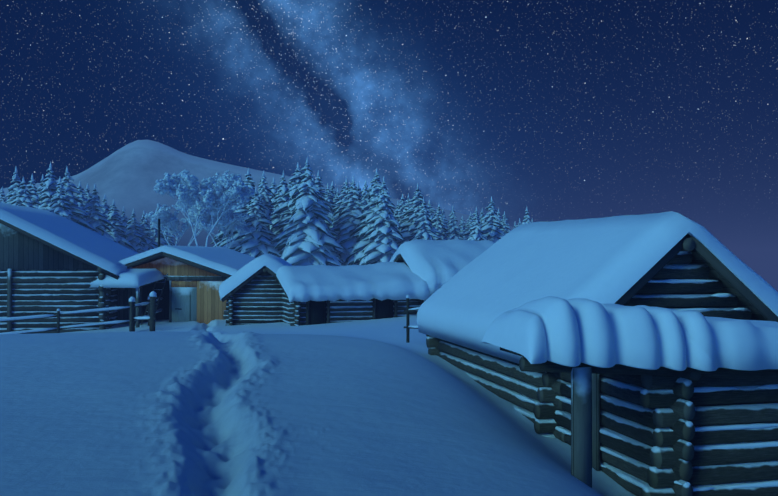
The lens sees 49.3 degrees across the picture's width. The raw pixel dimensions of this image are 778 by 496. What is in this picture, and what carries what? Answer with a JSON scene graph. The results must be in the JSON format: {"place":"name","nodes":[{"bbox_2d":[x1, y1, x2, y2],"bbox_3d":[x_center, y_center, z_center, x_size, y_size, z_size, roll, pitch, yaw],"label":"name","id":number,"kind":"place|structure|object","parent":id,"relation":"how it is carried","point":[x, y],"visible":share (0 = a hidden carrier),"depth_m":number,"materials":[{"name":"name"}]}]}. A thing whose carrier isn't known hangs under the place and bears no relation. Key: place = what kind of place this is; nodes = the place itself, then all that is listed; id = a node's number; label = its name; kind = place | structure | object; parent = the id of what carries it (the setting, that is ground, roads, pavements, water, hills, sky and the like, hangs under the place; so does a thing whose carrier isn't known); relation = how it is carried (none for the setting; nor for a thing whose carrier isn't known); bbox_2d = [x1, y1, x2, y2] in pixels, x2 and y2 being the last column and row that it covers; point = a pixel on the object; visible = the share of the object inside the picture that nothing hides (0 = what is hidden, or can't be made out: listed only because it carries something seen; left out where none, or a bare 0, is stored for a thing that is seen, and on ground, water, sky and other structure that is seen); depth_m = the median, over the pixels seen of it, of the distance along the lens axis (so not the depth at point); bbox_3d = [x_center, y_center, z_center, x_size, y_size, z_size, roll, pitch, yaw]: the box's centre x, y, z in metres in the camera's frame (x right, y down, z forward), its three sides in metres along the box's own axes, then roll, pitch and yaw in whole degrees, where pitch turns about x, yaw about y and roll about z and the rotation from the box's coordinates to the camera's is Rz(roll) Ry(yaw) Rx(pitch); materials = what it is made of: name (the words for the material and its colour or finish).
{"place":"outdoors","nodes":[
{"label":"outdoors","id":0,"kind":"place"},
{"bbox_2d":[0,301,635,495],"bbox_3d":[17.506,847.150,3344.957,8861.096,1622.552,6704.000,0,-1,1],"label":"snow ground","id":1,"kind":"structure","parent":0,"point":[371,407],"depth_m":8.75,"materials":[{"name":"white snow"}]},
{"bbox_2d":[0,186,6,202],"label":"spruce tree","id":2,"kind":"object","parent":1,"relation":"on","point":[3,199],"visible":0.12,"depth_m":116.10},
{"bbox_2d":[5,167,21,205],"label":"spruce tree","id":3,"kind":"object","parent":1,"relation":"on","point":[13,189],"visible":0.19,"depth_m":76.00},
{"bbox_2d":[10,176,32,206],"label":"spruce tree","id":4,"kind":"object","parent":1,"relation":"on","point":[23,199],"visible":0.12,"depth_m":69.96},
{"bbox_2d":[25,173,42,207],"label":"spruce tree","id":5,"kind":"object","parent":1,"relation":"on","point":[33,196],"visible":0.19,"depth_m":81.10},
{"bbox_2d":[36,174,44,205],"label":"spruce tree","id":6,"kind":"object","parent":1,"relation":"on","point":[41,184],"visible":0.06,"depth_m":84.09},
{"bbox_2d":[38,162,57,209],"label":"spruce tree","id":7,"kind":"object","parent":1,"relation":"on","point":[47,189],"visible":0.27,"depth_m":73.91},
{"bbox_2d":[48,177,73,220],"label":"spruce tree","id":8,"kind":"object","parent":1,"relation":"on","point":[59,203],"visible":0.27,"depth_m":71.96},
{"bbox_2d":[0,298,134,333],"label":"fence","id":9,"kind":"object","parent":1,"relation":"on","point":[58,315],"visible":0.96,"depth_m":31.15,"materials":[{"name":"brown wood"}]},
{"bbox_2d":[0,202,139,333],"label":"barn","id":10,"kind":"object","parent":1,"relation":"on","point":[45,255],"visible":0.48,"depth_m":34.80,"materials":[{"name":"brown wood"}]},
{"bbox_2d":[58,167,97,231],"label":"spruce tree","id":11,"kind":"object","parent":1,"relation":"on","point":[76,211],"visible":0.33,"depth_m":78.05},
{"bbox_2d":[75,182,89,219],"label":"spruce tree","id":12,"kind":"object","parent":1,"relation":"on","point":[82,199],"visible":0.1,"depth_m":85.02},
{"bbox_2d":[81,183,91,208],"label":"spruce tree","id":13,"kind":"object","parent":1,"relation":"on","point":[88,195],"visible":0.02,"depth_m":90.16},
{"bbox_2d":[82,184,117,242],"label":"spruce tree","id":14,"kind":"object","parent":1,"relation":"on","point":[96,220],"visible":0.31,"depth_m":79.87,"materials":[{"name":"plant"}]},
{"bbox_2d":[99,195,110,229],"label":"spruce tree","id":15,"kind":"object","parent":1,"relation":"on","point":[106,210],"visible":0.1,"depth_m":90.09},
{"bbox_2d":[106,199,138,252],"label":"spruce tree","id":16,"kind":"object","parent":1,"relation":"on","point":[116,233],"visible":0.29,"depth_m":85.94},
{"bbox_2d":[119,206,127,232],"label":"spruce tree","id":17,"kind":"object","parent":1,"relation":"on","point":[124,221],"visible":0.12,"depth_m":92.97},
{"bbox_2d":[124,209,147,252],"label":"spruce tree","id":18,"kind":"object","parent":1,"relation":"on","point":[135,239],"visible":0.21,"depth_m":88.75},
{"bbox_2d":[129,291,156,331],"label":"fence gate","id":19,"kind":"structure","parent":1,"relation":"on","point":[152,296],"depth_m":31.33,"materials":[{"name":"brown wood"}]},
{"bbox_2d":[138,211,157,249],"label":"spruce tree","id":20,"kind":"object","parent":1,"relation":"on","point":[146,232],"visible":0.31,"depth_m":94.85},
{"bbox_2d":[135,297,162,325],"bbox_3d":[-9.929,2.767,35.083,0.160,1.726,6.118,0,-1,-4],"label":"fence","id":21,"kind":"object","parent":1,"relation":"on","point":[148,304],"visible":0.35,"depth_m":35.04,"materials":[{"name":"brown wood"}]},
{"bbox_2d":[149,222,167,245],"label":"spruce tree","id":22,"kind":"object","parent":1,"relation":"on","point":[154,237],"visible":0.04,"depth_m":97.68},
{"bbox_2d":[77,219,255,327],"bbox_3d":[-9.212,1.167,37.795,7.578,4.960,7.230,0,-1,15],"label":"hut","id":23,"kind":"object","parent":1,"relation":"on","point":[184,282],"visible":0.58,"depth_m":35.96,"materials":[{"name":"brown wood"}]},
{"bbox_2d":[161,227,174,244],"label":"spruce tree","id":24,"kind":"object","parent":1,"relation":"on","point":[170,241],"visible":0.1,"depth_m":100.91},
{"bbox_2d":[144,201,221,245],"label":"bare deciduous tree","id":25,"kind":"object","parent":1,"relation":"on","point":[167,218],"visible":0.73,"depth_m":67.48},
{"bbox_2d":[153,169,254,246],"bbox_3d":[-13.988,-0.702,64.563,7.776,10.666,3.731,0,-1,-19],"label":"bare deciduous tree","id":26,"kind":"object","parent":1,"relation":"on","point":[217,194],"visible":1,"depth_m":63.99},
{"bbox_2d":[180,206,255,248],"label":"bare deciduous tree","id":27,"kind":"object","parent":1,"relation":"on","point":[231,221],"visible":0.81,"depth_m":66.82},
{"bbox_2d":[210,204,232,243],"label":"spruce tree","id":28,"kind":"object","parent":1,"relation":"on","point":[216,238],"depth_m":89.51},
{"bbox_2d":[217,168,272,249],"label":"spruce tree","id":29,"kind":"object","parent":1,"relation":"on","point":[244,210],"visible":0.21,"depth_m":73.49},
{"bbox_2d":[234,188,281,257],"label":"spruce tree","id":30,"kind":"object","parent":1,"relation":"on","point":[256,243],"visible":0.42,"depth_m":69.40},
{"bbox_2d":[219,254,305,325],"bbox_3d":[-4.765,1.746,33.724,3.481,3.059,4.163,0,-1,-3],"label":"hut","id":31,"kind":"object","parent":1,"relation":"on","point":[251,292],"visible":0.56,"depth_m":31.91,"materials":[{"name":"brown wood"}]},
{"bbox_2d":[257,170,273,227],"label":"spruce tree","id":32,"kind":"object","parent":1,"relation":"on","point":[264,190],"visible":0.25,"depth_m":76.73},
{"bbox_2d":[269,177,278,210],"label":"spruce tree","id":33,"kind":"object","parent":1,"relation":"on","point":[273,187],"visible":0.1,"depth_m":82.76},
{"bbox_2d":[264,170,290,242],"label":"spruce tree","id":34,"kind":"object","parent":1,"relation":"on","point":[282,190],"visible":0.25,"depth_m":74.54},
{"bbox_2d":[270,163,321,257],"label":"spruce tree","id":35,"kind":"object","parent":1,"relation":"on","point":[285,208],"visible":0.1,"depth_m":71.43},
{"bbox_2d":[270,157,343,265],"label":"spruce tree","id":36,"kind":"object","parent":1,"relation":"on","point":[304,239],"visible":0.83,"depth_m":67.97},
{"bbox_2d":[315,170,334,226],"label":"spruce tree","id":37,"kind":"object","parent":1,"relation":"on","point":[318,182],"visible":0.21,"depth_m":77.83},
{"bbox_2d":[312,174,346,265],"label":"spruce tree","id":38,"kind":"object","parent":1,"relation":"on","point":[332,232],"visible":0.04,"depth_m":71.25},
{"bbox_2d":[325,180,336,203],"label":"spruce tree","id":39,"kind":"object","parent":1,"relation":"on","point":[333,191],"visible":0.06,"depth_m":89.84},
{"bbox_2d":[324,184,338,218],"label":"spruce tree","id":40,"kind":"object","parent":1,"relation":"on","point":[328,198],"visible":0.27,"depth_m":82.84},
{"bbox_2d":[332,188,341,217],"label":"spruce tree","id":41,"kind":"object","parent":1,"relation":"on","point":[336,198],"visible":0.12,"depth_m":85.86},
{"bbox_2d":[329,176,349,239],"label":"spruce tree","id":42,"kind":"object","parent":1,"relation":"on","point":[344,193],"visible":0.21,"depth_m":76.55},
{"bbox_2d":[332,176,363,265],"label":"spruce tree","id":43,"kind":"object","parent":1,"relation":"on","point":[346,225],"visible":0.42,"depth_m":73.07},
{"bbox_2d":[357,182,361,200],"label":"spruce tree","id":44,"kind":"object","parent":1,"relation":"on","point":[358,189],"depth_m":79.91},
{"bbox_2d":[351,180,370,264],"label":"spruce tree","id":45,"kind":"object","parent":1,"relation":"on","point":[364,201],"visible":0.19,"depth_m":73.63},
{"bbox_2d":[346,168,400,264],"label":"spruce tree","id":46,"kind":"object","parent":1,"relation":"on","point":[359,246],"visible":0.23,"depth_m":71.27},
{"bbox_2d":[354,177,404,264],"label":"spruce tree","id":47,"kind":"object","parent":1,"relation":"on","point":[383,233],"visible":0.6,"depth_m":69.09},
{"bbox_2d":[273,239,494,325],"bbox_3d":[0.131,1.305,33.101,9.160,3.344,5.494,0,-1,-17],"label":"long shed","id":48,"kind":"object","parent":1,"relation":"on","point":[419,272],"visible":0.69,"depth_m":30.76,"materials":[{"name":"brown wood"}]},
{"bbox_2d":[387,187,398,230],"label":"spruce tree","id":49,"kind":"object","parent":1,"relation":"on","point":[395,226],"visible":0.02,"depth_m":83.86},
{"bbox_2d":[393,201,402,226],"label":"spruce tree","id":50,"kind":"object","parent":1,"relation":"on","point":[396,210],"visible":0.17,"depth_m":89.67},
{"bbox_2d":[394,194,405,224],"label":"spruce tree","id":51,"kind":"object","parent":1,"relation":"on","point":[401,207],"visible":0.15,"depth_m":89.57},
{"bbox_2d":[396,193,411,244],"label":"spruce tree","id":52,"kind":"object","parent":1,"relation":"on","point":[405,210],"visible":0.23,"depth_m":82.63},
{"bbox_2d":[404,295,419,342],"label":"fence poles","id":53,"kind":"object","parent":1,"relation":"on","point":[408,327],"visible":0.17,"depth_m":20.34,"materials":[{"name":"brown wood"}]},
{"bbox_2d":[395,183,441,245],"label":"spruce tree","id":54,"kind":"object","parent":1,"relation":"on","point":[408,232],"visible":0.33,"depth_m":77.44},
{"bbox_2d":[409,197,439,240],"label":"spruce tree","id":55,"kind":"object","parent":1,"relation":"on","point":[424,231],"visible":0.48,"depth_m":71.53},
{"bbox_2d":[427,199,435,226],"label":"spruce tree","id":56,"kind":"object","parent":1,"relation":"on","point":[431,208],"visible":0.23,"depth_m":87.65,"materials":[{"name":"plant"}]},
{"bbox_2d":[432,204,447,239],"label":"spruce tree","id":57,"kind":"object","parent":1,"relation":"on","point":[438,225],"visible":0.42,"depth_m":83.53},
{"bbox_2d":[441,209,448,234],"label":"spruce tree","id":58,"kind":"object","parent":1,"relation":"on","point":[443,214],"visible":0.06,"depth_m":89.67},
{"bbox_2d":[443,207,464,239],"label":"spruce tree","id":59,"kind":"object","parent":1,"relation":"on","point":[453,231],"visible":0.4,"depth_m":79.60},
{"bbox_2d":[458,216,468,235],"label":"spruce tree","id":60,"kind":"object","parent":1,"relation":"on","point":[461,225],"visible":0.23,"depth_m":85.64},
{"bbox_2d":[462,212,472,239],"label":"spruce tree","id":61,"kind":"object","parent":1,"relation":"on","point":[468,226],"visible":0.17,"depth_m":82.55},
{"bbox_2d":[467,207,487,240],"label":"spruce tree","id":62,"kind":"object","parent":1,"relation":"on","point":[476,233],"visible":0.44,"depth_m":73.59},
{"bbox_2d":[478,209,484,226],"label":"spruce tree","id":63,"kind":"object","parent":1,"relation":"on","point":[481,217],"visible":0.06,"depth_m":79.65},
{"bbox_2d":[481,196,504,242],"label":"spruce tree","id":64,"kind":"object","parent":1,"relation":"on","point":[491,230],"visible":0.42,"depth_m":76.32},
{"bbox_2d":[496,209,501,228],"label":"spruce tree","id":65,"kind":"object","parent":1,"relation":"on","point":[498,215],"visible":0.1,"depth_m":85.63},
{"bbox_2d":[498,211,510,235],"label":"spruce tree","id":66,"kind":"object","parent":1,"relation":"on","point":[505,224],"visible":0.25,"depth_m":82.59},
{"bbox_2d":[521,207,531,223],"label":"spruce tree","id":67,"kind":"object","parent":1,"relation":"on","point":[526,218],"visible":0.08,"depth_m":78.64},
{"bbox_2d":[416,211,777,495],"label":"cabin","id":68,"kind":"object","parent":1,"relation":"on","point":[636,355],"visible":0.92,"depth_m":9.47,"materials":[{"name":"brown wood"}]},
{"bbox_2d":[0,140,777,291],"bbox_3d":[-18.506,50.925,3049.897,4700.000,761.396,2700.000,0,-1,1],"label":"mountain terrain","id":69,"kind":"structure","parent":0,"point":[127,176],"depth_m":2512.29,"materials":[{"name":"white snow"}]},
{"bbox_2d":[0,0,777,260],"label":"sky","id":70,"kind":"structure","parent":0,"point":[559,110],"materials":[{"name":"blue"}]}
]}

